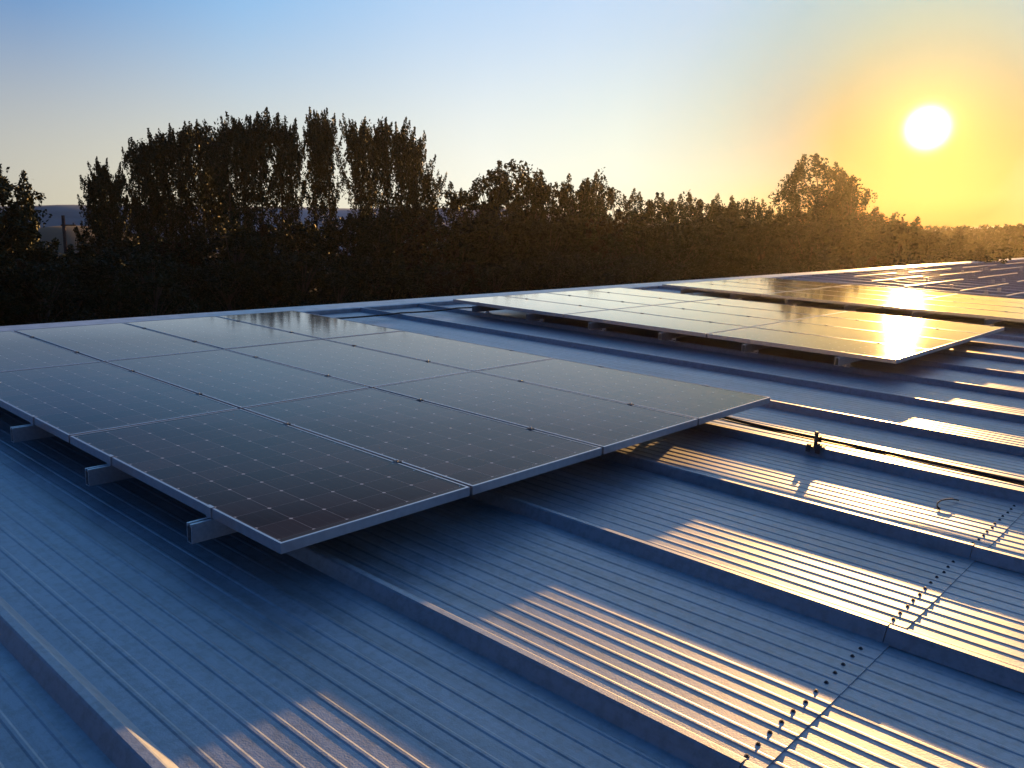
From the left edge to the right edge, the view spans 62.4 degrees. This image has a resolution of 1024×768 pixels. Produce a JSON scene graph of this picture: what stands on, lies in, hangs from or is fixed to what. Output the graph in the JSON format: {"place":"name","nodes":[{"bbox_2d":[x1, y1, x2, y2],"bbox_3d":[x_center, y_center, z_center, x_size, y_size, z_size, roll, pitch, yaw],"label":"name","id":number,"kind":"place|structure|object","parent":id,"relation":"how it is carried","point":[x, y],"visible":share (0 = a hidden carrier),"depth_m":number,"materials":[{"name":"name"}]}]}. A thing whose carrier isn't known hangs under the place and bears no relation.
{"place":"outdoors","nodes":[
{"label":"outdoors","id":0,"kind":"place"},
{"bbox_2d":[74,240,186,317],"bbox_3d":[-21.840,-3.665,46.317,7.104,8.375,6.760,4,11,25],"label":"bush","id":1,"kind":"object","parent":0,"point":[85,247],"visible":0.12,"depth_m":45.37,"materials":[{"name":"green plant"}]},
{"bbox_2d":[33,225,393,300],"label":"field","id":2,"kind":"structure","parent":0,"point":[48,234],"depth_m":106.05,"materials":[{"name":"green plant"}]},
{"bbox_2d":[266,219,342,300],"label":"bush","id":3,"kind":"object","parent":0,"point":[297,231],"visible":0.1,"depth_m":52.27,"materials":[{"name":"green plant"}]},
{"bbox_2d":[387,203,450,293],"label":"bush","id":4,"kind":"object","parent":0,"point":[424,212],"visible":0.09,"depth_m":53.70,"materials":[{"name":"green plant"}]},
{"bbox_2d":[0,205,1020,264],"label":"hills","id":5,"kind":"structure","parent":0,"point":[71,213],"depth_m":183.69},
{"bbox_2d":[0,0,1023,228],"label":"sky","id":6,"kind":"structure","parent":0,"point":[921,102],"materials":[{"name":"blue"}]},
{"bbox_2d":[586,187,643,255],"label":"broadleaf tree","id":7,"kind":"object","parent":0,"point":[597,206],"visible":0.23,"depth_m":57.84,"materials":[{"name":"green plant"}]},
{"bbox_2d":[633,192,678,264],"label":"broadleaf tree","id":8,"kind":"object","parent":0,"point":[664,209],"visible":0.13,"depth_m":57.26,"materials":[{"name":"green plant"}]},
{"bbox_2d":[669,191,724,265],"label":"broadleaf tree","id":9,"kind":"object","parent":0,"point":[711,213],"visible":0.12,"depth_m":57.00,"materials":[{"name":"green plant"}]},
{"label":"ground","id":10,"kind":"structure","parent":0,"visible":0},
{"bbox_2d":[0,166,58,325],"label":"broadleaf tree","id":11,"kind":"object","parent":10,"relation":"on","point":[10,221],"visible":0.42,"depth_m":41.91,"materials":[{"name":"green plant"}]},
{"bbox_2d":[0,164,60,280],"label":"broadleaf tree","id":12,"kind":"object","parent":10,"relation":"on","point":[26,202],"visible":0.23,"depth_m":43.83,"materials":[{"name":"green plant"}]},
{"bbox_2d":[73,171,122,254],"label":"poplar tree","id":13,"kind":"object","parent":10,"relation":"on","point":[95,212],"visible":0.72,"depth_m":51.01,"materials":[{"name":"green plant"}]},
{"bbox_2d":[77,156,131,248],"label":"poplar tree","id":14,"kind":"object","parent":10,"relation":"on","point":[99,167],"visible":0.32,"depth_m":52.15,"materials":[{"name":"green plant"}]},
{"bbox_2d":[115,138,171,262],"bbox_3d":[-23.984,-8.447,55.481,3.346,14.747,2.704,-7,11,-34],"label":"poplar tree","id":15,"kind":"object","parent":10,"relation":"on","point":[133,158],"visible":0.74,"depth_m":54.49,"materials":[{"name":"green plant"}]},
{"bbox_2d":[122,132,186,245],"bbox_3d":[-23.939,-8.957,56.916,3.920,15.277,3.845,-7,12,-34],"label":"poplar tree","id":16,"kind":"object","parent":10,"relation":"on","point":[156,149],"visible":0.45,"depth_m":55.54,"materials":[{"name":"green plant"}]},
{"bbox_2d":[147,128,205,275],"bbox_3d":[-23.307,-9.332,57.711,3.609,15.748,4.152,5,11,28],"label":"poplar tree","id":17,"kind":"object","parent":10,"relation":"on","point":[170,159],"visible":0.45,"depth_m":56.95,"materials":[{"name":"green plant"}]},
{"bbox_2d":[158,121,212,246],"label":"poplar tree","id":18,"kind":"object","parent":10,"relation":"on","point":[182,133],"visible":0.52,"depth_m":57.89,"materials":[{"name":"green plant"}]},
{"bbox_2d":[184,119,232,261],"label":"poplar tree","id":19,"kind":"object","parent":10,"relation":"on","point":[198,141],"visible":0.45,"depth_m":59.33,"materials":[{"name":"green plant"}]},
{"bbox_2d":[193,116,249,239],"bbox_3d":[-18.296,-8.853,54.331,3.576,15.877,3.336,5,11,27],"label":"poplar tree","id":20,"kind":"object","parent":10,"relation":"on","point":[221,151],"visible":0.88,"depth_m":53.25,"materials":[{"name":"green plant"}]},
{"bbox_2d":[195,216,280,309],"bbox_3d":[-15.734,-4.806,49.050,6.582,9.685,6.154,5,11,28],"label":"bush","id":21,"kind":"object","parent":10,"relation":"on","point":[251,240],"visible":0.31,"depth_m":48.34,"materials":[{"name":"green plant"}]},
{"bbox_2d":[224,111,268,231],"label":"poplar tree","id":22,"kind":"object","parent":10,"relation":"on","point":[244,136],"visible":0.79,"depth_m":54.12,"materials":[{"name":"green plant"}]},
{"bbox_2d":[224,108,289,247],"bbox_3d":[-16.676,-9.748,56.691,3.897,16.855,3.509,9,13,42],"label":"poplar tree","id":23,"kind":"object","parent":10,"relation":"on","point":[258,128],"visible":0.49,"depth_m":55.88,"materials":[{"name":"green plant"}]},
{"bbox_2d":[215,224,305,307],"bbox_3d":[-15.103,-4.955,51.041,5.872,9.309,6.386,-4,10,-23],"label":"bush","id":24,"kind":"object","parent":10,"relation":"on","point":[273,235],"visible":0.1,"depth_m":49.86,"materials":[{"name":"green plant"}]},
{"bbox_2d":[256,106,304,252],"bbox_3d":[-15.646,-10.061,58.111,3.185,16.996,3.537,-2,10,-9],"label":"poplar tree","id":25,"kind":"object","parent":10,"relation":"on","point":[277,135],"visible":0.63,"depth_m":56.91,"materials":[{"name":"green plant"}]},
{"bbox_2d":[271,124,311,249],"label":"poplar tree","id":26,"kind":"object","parent":10,"relation":"on","point":[297,175],"visible":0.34,"depth_m":58.59,"materials":[{"name":"green plant"}]},
{"bbox_2d":[253,244,345,307],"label":"bush","id":27,"kind":"object","parent":10,"relation":"on","point":[312,260],"visible":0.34,"depth_m":45.00,"materials":[{"name":"green plant"}]},
{"bbox_2d":[300,107,342,229],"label":"poplar tree","id":28,"kind":"object","parent":10,"relation":"on","point":[316,144],"visible":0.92,"depth_m":59.22,"materials":[{"name":"green plant"}]},
{"bbox_2d":[298,107,350,227],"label":"poplar tree","id":29,"kind":"object","parent":10,"relation":"on","point":[331,206],"visible":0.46,"depth_m":60.80,"materials":[{"name":"green plant"}]},
{"bbox_2d":[285,219,372,304],"bbox_3d":[-11.297,-5.384,52.623,6.726,9.603,6.184,-9,13,-42],"label":"bush","id":30,"kind":"object","parent":10,"relation":"on","point":[314,237],"visible":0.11,"depth_m":51.25,"materials":[{"name":"green plant"}]},
{"bbox_2d":[315,256,385,304],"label":"bush","id":31,"kind":"object","parent":10,"relation":"on","point":[351,273],"visible":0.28,"depth_m":44.08,"materials":[{"name":"green plant"}]},
{"bbox_2d":[312,213,391,297],"bbox_3d":[-9.704,-5.408,51.743,5.788,9.934,6.083,1,10,7],"label":"bush","id":32,"kind":"object","parent":10,"relation":"on","point":[341,239],"visible":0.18,"depth_m":50.56,"materials":[{"name":"green plant"}]},
{"bbox_2d":[333,113,376,218],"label":"poplar tree","id":33,"kind":"object","parent":10,"relation":"on","point":[356,139],"visible":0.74,"depth_m":61.75,"materials":[{"name":"green plant"}]},
{"bbox_2d":[322,206,420,295],"bbox_3d":[-8.297,-5.548,51.398,6.099,10.316,5.803,4,11,26],"label":"bush","id":34,"kind":"object","parent":10,"relation":"on","point":[366,220],"visible":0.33,"depth_m":50.17,"materials":[{"name":"green plant"}]},
{"bbox_2d":[360,116,411,236],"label":"poplar tree","id":35,"kind":"object","parent":10,"relation":"on","point":[382,150],"visible":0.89,"depth_m":55.34,"materials":[{"name":"green plant"}]},
{"bbox_2d":[349,252,422,301],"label":"bush","id":36,"kind":"object","parent":10,"relation":"on","point":[385,273],"visible":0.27,"depth_m":46.83,"materials":[{"name":"green plant"}]},
{"bbox_2d":[377,120,426,242],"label":"poplar tree","id":37,"kind":"object","parent":10,"relation":"on","point":[409,200],"visible":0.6,"depth_m":56.65,"materials":[{"name":"green plant"}]},
{"bbox_2d":[368,262,455,300],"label":"bush","id":38,"kind":"object","parent":10,"relation":"on","point":[419,273],"visible":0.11,"depth_m":47.48,"materials":[{"name":"green plant"}]},
{"bbox_2d":[407,261,498,298],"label":"shrub","id":39,"kind":"object","parent":10,"relation":"on","point":[461,280],"visible":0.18,"depth_m":45.26,"materials":[{"name":"green plant"}]},
{"bbox_2d":[414,213,500,294],"bbox_3d":[-3.226,-5.420,51.717,6.516,9.908,6.803,-5,11,-26],"label":"bush","id":40,"kind":"object","parent":10,"relation":"on","point":[457,236],"visible":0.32,"depth_m":50.40,"materials":[{"name":"green plant"}]},
{"bbox_2d":[435,181,495,269],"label":"broadleaf tree","id":41,"kind":"object","parent":10,"relation":"on","point":[453,203],"visible":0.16,"depth_m":58.29,"materials":[{"name":"green plant"}]},
{"bbox_2d":[445,216,526,295],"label":"bush","id":42,"kind":"object","parent":10,"relation":"on","point":[505,239],"visible":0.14,"depth_m":51.04,"materials":[{"name":"green plant"}]},
{"bbox_2d":[452,169,524,270],"bbox_3d":[-1.591,-7.972,57.675,5.414,12.987,5.866,0,10,3],"label":"broadleaf tree","id":43,"kind":"object","parent":10,"relation":"on","point":[493,193],"visible":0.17,"depth_m":56.33,"materials":[{"name":"green plant"}]},
{"bbox_2d":[456,259,523,294],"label":"bush","id":44,"kind":"object","parent":10,"relation":"on","point":[498,271],"visible":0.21,"depth_m":45.59,"materials":[{"name":"green plant"}]},
{"bbox_2d":[469,209,550,290],"bbox_3d":[-0.744,-5.867,53.491,6.302,10.189,5.816,7,12,39],"label":"bush","id":45,"kind":"object","parent":10,"relation":"on","point":[510,217],"visible":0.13,"depth_m":52.00,"materials":[{"name":"green plant"}]},
{"bbox_2d":[0,258,1023,767],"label":"warehouse","id":46,"kind":"structure","parent":10,"relation":"on","point":[722,592],"depth_m":3.26,"materials":[{"name":"metal"}]},
{"bbox_2d":[10,349,513,442],"bbox_3d":[-1.391,0.029,6.284,0.070,0.200,4.205,12,15,41],"label":"mounting rail","id":47,"kind":"object","parent":46,"relation":"on","point":[27,432],"visible":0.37,"depth_m":4.81,"materials":[{"name":"metal"}]},
{"bbox_2d":[324,331,553,370],"bbox_3d":[-0.706,-0.307,7.706,2.003,0.042,0.990,12,15,41],"label":"solar panel","id":48,"kind":"object","parent":47,"relation":"on","point":[454,353],"visible":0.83,"depth_m":7.60,"materials":[{"name":"black glass"}]},
{"bbox_2d":[85,365,603,486],"bbox_3d":[-0.631,0.194,5.609,0.070,0.200,4.200,12,15,41],"label":"mounting rail","id":49,"kind":"object","parent":46,"relation":"on","point":[108,472],"visible":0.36,"depth_m":4.13,"materials":[{"name":"metal"}]},
{"bbox_2d":[186,385,709,543],"bbox_3d":[0.102,0.352,4.963,0.070,0.200,4.186,12,15,41],"label":"mounting rail","id":50,"kind":"object","parent":46,"relation":"on","point":[208,527],"visible":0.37,"depth_m":3.48,"materials":[{"name":"metal"}]},
{"bbox_2d":[70,409,469,553],"bbox_3d":[-1.266,0.394,4.175,2.003,0.042,0.990,12,15,41],"label":"solar panel","id":51,"kind":"object","parent":50,"relation":"on","point":[278,487],"visible":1,"depth_m":3.94,"materials":[{"name":"black glass"}]},
{"bbox_2d":[243,388,601,494],"bbox_3d":[-0.583,0.269,4.909,2.003,0.042,0.990,12,15,41],"label":"solar panel","id":52,"kind":"object","parent":50,"relation":"on","point":[476,454],"visible":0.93,"depth_m":4.72,"materials":[{"name":"black glass"}]},
{"bbox_2d":[374,371,697,453],"bbox_3d":[0.100,0.142,5.642,2.003,0.042,0.990,12,15,41],"label":"solar panel","id":53,"kind":"object","parent":50,"relation":"on","point":[607,426],"visible":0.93,"depth_m":5.47,"materials":[{"name":"black glass"}]},
{"bbox_2d":[475,358,769,424],"bbox_3d":[0.783,0.017,6.375,2.003,0.042,0.990,12,15,41],"label":"solar panel","id":54,"kind":"object","parent":50,"relation":"on","point":[702,404],"visible":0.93,"depth_m":6.22,"materials":[{"name":"black glass"}]},
{"bbox_2d":[472,289,642,313],"bbox_3d":[0.883,-1.279,13.085,0.070,0.200,4.188,12,15,41],"label":"mounting rail","id":55,"kind":"object","parent":46,"relation":"on","point":[477,308],"visible":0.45,"depth_m":11.68,"materials":[{"name":"metal"}]},
{"bbox_2d":[453,296,609,316],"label":"solar panel","id":56,"kind":"object","parent":55,"relation":"on","point":[536,306],"visible":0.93,"depth_m":11.51,"materials":[{"name":"black glass"}]},
{"bbox_2d":[526,297,660,321],"bbox_3d":[1.609,-1.120,12.431,0.070,0.200,4.195,12,15,41],"label":"mounting rail","id":57,"kind":"object","parent":46,"relation":"on","point":[532,316],"visible":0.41,"depth_m":11.03,"materials":[{"name":"metal"}]},
{"bbox_2d":[506,293,649,309],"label":"solar panel","id":58,"kind":"object","parent":57,"relation":"on","point":[583,301],"visible":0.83,"depth_m":12.33,"materials":[{"name":"black glass"}]},
{"bbox_2d":[547,290,688,304],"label":"solar panel","id":59,"kind":"object","parent":57,"relation":"on","point":[620,297],"visible":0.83,"depth_m":13.06,"materials":[{"name":"black glass"}]},
{"bbox_2d":[589,287,719,301],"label":"solar panel","id":60,"kind":"object","parent":57,"relation":"on","point":[657,294],"visible":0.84,"depth_m":13.79,"materials":[{"name":"black glass"}]},
{"bbox_2d":[588,304,720,330],"bbox_3d":[2.358,-0.956,11.758,0.070,0.200,4.200,12,15,41],"label":"mounting rail","id":61,"kind":"object","parent":46,"relation":"on","point":[594,324],"visible":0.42,"depth_m":10.34,"materials":[{"name":"metal"}]},
{"bbox_2d":[564,310,746,336],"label":"solar panel","id":62,"kind":"object","parent":61,"relation":"on","point":[669,324],"visible":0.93,"depth_m":10.17,"materials":[{"name":"black glass"}]},
{"bbox_2d":[612,305,783,326],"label":"solar panel","id":63,"kind":"object","parent":61,"relation":"on","point":[738,320],"visible":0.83,"depth_m":10.99,"materials":[{"name":"black glass"}]},
{"bbox_2d":[691,298,846,315],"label":"solar panel","id":64,"kind":"object","parent":61,"relation":"on","point":[776,307],"visible":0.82,"depth_m":12.46,"materials":[{"name":"black glass"}]},
{"bbox_2d":[681,280,761,294],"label":"mounting rail","id":65,"kind":"object","parent":46,"relation":"on","point":[685,291],"visible":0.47,"depth_m":15.66,"materials":[{"name":"metal"}]},
{"bbox_2d":[662,282,786,295],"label":"solar panel","id":66,"kind":"object","parent":65,"relation":"on","point":[725,289],"visible":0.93,"depth_m":15.40,"materials":[{"name":"black glass"}]},
{"bbox_2d":[658,307,813,341],"bbox_3d":[3.094,-0.796,11.101,0.070,0.200,4.198,12,15,41],"label":"mounting rail","id":67,"kind":"object","parent":46,"relation":"on","point":[664,335],"visible":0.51,"depth_m":9.69,"materials":[{"name":"metal"}]},
{"bbox_2d":[655,302,816,320],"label":"solar panel","id":68,"kind":"object","parent":67,"relation":"on","point":[757,313],"visible":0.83,"depth_m":11.72,"materials":[{"name":"black glass"}]},
{"bbox_2d":[720,416,1023,485],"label":"cable conduit","id":69,"kind":"object","parent":46,"relation":"attached to","point":[921,460],"visible":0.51,"depth_m":5.12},
{"bbox_2d":[844,293,912,311],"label":"mounting rail","id":70,"kind":"object","parent":46,"relation":"on","point":[848,307],"visible":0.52,"depth_m":13.62,"materials":[{"name":"metal"}]},
{"bbox_2d":[762,292,902,307],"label":"solar panel","id":71,"kind":"object","parent":70,"relation":"on","point":[874,303],"visible":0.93,"depth_m":14.07,"materials":[{"name":"black glass"}]},
{"bbox_2d":[834,322,961,367],"bbox_3d":[4.585,-0.473,9.776,0.070,0.200,4.187,12,15,41],"label":"mounting rail","id":72,"kind":"object","parent":46,"relation":"on","point":[841,359],"visible":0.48,"depth_m":8.35,"materials":[{"name":"metal"}]},
{"bbox_2d":[707,327,929,363],"bbox_3d":[3.217,-0.432,8.989,2.003,0.044,0.990,12,15,41],"label":"solar panel","id":73,"kind":"object","parent":72,"relation":"on","point":[880,352],"visible":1,"depth_m":8.81,"materials":[{"name":"black glass"}]},
{"bbox_2d":[753,321,958,352],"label":"solar panel","id":74,"kind":"object","parent":72,"relation":"on","point":[932,345],"visible":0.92,"depth_m":9.62,"materials":[{"name":"black glass"}]},
{"bbox_2d":[791,316,982,344],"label":"solar panel","id":75,"kind":"object","parent":72,"relation":"on","point":[961,337],"visible":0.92,"depth_m":10.36,"materials":[{"name":"black glass"}]},
{"bbox_2d":[822,311,1004,336],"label":"solar panel","id":76,"kind":"object","parent":72,"relation":"on","point":[985,330],"visible":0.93,"depth_m":11.09,"materials":[{"name":"black glass"}]},
{"bbox_2d":[984,307,1022,325],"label":"mounting rail","id":77,"kind":"object","parent":46,"relation":"on","point":[988,321],"visible":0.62,"depth_m":12.31,"materials":[{"name":"metal"}]},
{"bbox_2d":[883,302,1023,321],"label":"solar panel","id":78,"kind":"object","parent":77,"relation":"on","point":[971,312],"visible":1,"depth_m":12.79,"materials":[{"name":"black glass"}]},
{"bbox_2d":[481,159,557,235],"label":"broadleaf tree","id":79,"kind":"object","parent":10,"relation":"on","point":[505,176],"visible":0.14,"depth_m":58.75,"materials":[{"name":"green plant"}]},
{"bbox_2d":[505,257,551,291],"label":"bush","id":80,"kind":"object","parent":10,"relation":"on","point":[531,276],"visible":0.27,"depth_m":44.97,"materials":[{"name":"green plant"}]},
{"bbox_2d":[512,169,569,261],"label":"broadleaf tree","id":81,"kind":"object","parent":10,"relation":"on","point":[539,198],"visible":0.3,"depth_m":57.24,"materials":[{"name":"green plant"}]},
{"bbox_2d":[523,250,600,290],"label":"bush","id":82,"kind":"object","parent":10,"relation":"on","point":[567,271],"visible":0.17,"depth_m":47.19,"materials":[{"name":"green plant"}]},
{"bbox_2d":[547,173,607,255],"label":"broadleaf tree","id":83,"kind":"object","parent":10,"relation":"on","point":[583,194],"visible":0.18,"depth_m":58.54,"materials":[{"name":"green plant"}]},
{"bbox_2d":[559,207,622,284],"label":"bush","id":84,"kind":"object","parent":10,"relation":"on","point":[576,227],"visible":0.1,"depth_m":54.26,"materials":[{"name":"green plant"}]},
{"bbox_2d":[562,253,622,288],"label":"bush","id":85,"kind":"object","parent":10,"relation":"on","point":[585,274],"visible":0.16,"depth_m":43.52,"materials":[{"name":"green plant"}]},
{"bbox_2d":[584,207,644,286],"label":"shrub","id":86,"kind":"object","parent":10,"relation":"on","point":[613,226],"visible":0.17,"depth_m":52.15,"materials":[{"name":"green plant"}]},
{"bbox_2d":[597,214,678,284],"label":"bush","id":87,"kind":"object","parent":10,"relation":"on","point":[653,232],"visible":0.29,"depth_m":48.59,"materials":[{"name":"green plant"}]},
{"bbox_2d":[594,254,681,285],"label":"bush","id":88,"kind":"object","parent":10,"relation":"on","point":[631,262],"visible":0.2,"depth_m":41.38,"materials":[{"name":"green plant"}]},
{"bbox_2d":[638,216,731,279],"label":"bush","id":89,"kind":"object","parent":10,"relation":"on","point":[698,236],"visible":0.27,"depth_m":47.64,"materials":[{"name":"green plant"}]},
{"bbox_2d":[712,209,801,275],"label":"bush","id":90,"kind":"object","parent":10,"relation":"on","point":[750,228],"visible":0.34,"depth_m":46.57,"materials":[{"name":"green plant"}]},
{"bbox_2d":[752,215,860,273],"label":"bush","id":91,"kind":"object","parent":10,"relation":"on","point":[800,232],"visible":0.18,"depth_m":46.36,"materials":[{"name":"green plant"}]},
{"bbox_2d":[768,153,862,226],"bbox_3d":[21.424,-9.063,59.761,7.175,14.184,6.932,-9,13,-43],"label":"broadleaf tree","id":92,"kind":"object","parent":10,"relation":"on","point":[798,171],"visible":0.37,"depth_m":58.18,"materials":[{"name":"green plant"}]},
{"bbox_2d":[782,215,868,271],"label":"bush","id":93,"kind":"object","parent":10,"relation":"on","point":[840,232],"visible":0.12,"depth_m":48.44,"materials":[{"name":"green plant"}]},
{"bbox_2d":[807,167,892,236],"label":"broadleaf tree","id":94,"kind":"object","parent":10,"relation":"on","point":[851,198],"visible":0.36,"depth_m":57.08,"materials":[{"name":"green plant"}]},
{"bbox_2d":[855,212,941,267],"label":"bush","id":95,"kind":"object","parent":10,"relation":"on","point":[895,235],"visible":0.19,"depth_m":47.01,"materials":[{"name":"green plant"}]},
{"bbox_2d":[898,227,968,263],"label":"bush","id":96,"kind":"object","parent":10,"relation":"on","point":[956,241],"visible":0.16,"depth_m":46.98,"materials":[{"name":"green plant"}]},
{"bbox_2d":[920,223,1023,261],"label":"wood","id":97,"kind":"object","parent":10,"relation":"on","point":[1013,235],"visible":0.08,"depth_m":84.46,"materials":[{"name":"green plant"}]},
{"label":"mounting rail","id":98,"kind":"object","parent":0,"visible":0},
{"bbox_2d":[0,361,238,442],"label":"solar panel","id":99,"kind":"object","parent":98,"relation":"on","point":[65,402],"visible":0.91,"depth_m":5.31,"materials":[{"name":"black glass"}]},
{"bbox_2d":[105,349,369,409],"bbox_3d":[-2.072,-0.056,6.239,2.003,0.042,0.990,12,15,41],"label":"solar panel","id":100,"kind":"object","parent":98,"relation":"on","point":[236,379],"visible":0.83,"depth_m":6.11,"materials":[{"name":"black glass"}]},
{"bbox_2d":[226,339,470,387],"bbox_3d":[-1.389,-0.181,6.973,2.003,0.042,0.990,12,15,41],"label":"solar panel","id":101,"kind":"object","parent":98,"relation":"on","point":[370,368],"visible":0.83,"depth_m":6.86,"materials":[{"name":"black glass"}]},
{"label":"mounting rail","id":102,"kind":"object","parent":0,"visible":0},
{"bbox_2d":[0,331,100,371],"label":"solar panel","id":103,"kind":"object","parent":102,"relation":"on","point":[18,351],"visible":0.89,"depth_m":6.72,"materials":[{"name":"black glass"}]},
{"bbox_2d":[124,316,319,349],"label":"solar panel","id":104,"kind":"object","parent":102,"relation":"on","point":[220,332],"visible":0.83,"depth_m":8.20,"materials":[{"name":"black glass"}]},
{"bbox_2d":[216,311,402,338],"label":"solar panel","id":105,"kind":"object","parent":102,"relation":"on","point":[312,325],"visible":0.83,"depth_m":8.95,"materials":[{"name":"black glass"}]},
{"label":"mounting rail","id":106,"kind":"object","parent":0,"visible":0},
{"bbox_2d":[14,323,219,361],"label":"solar panel","id":107,"kind":"object","parent":106,"relation":"on","point":[109,342],"visible":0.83,"depth_m":7.46,"materials":[{"name":"black glass"}]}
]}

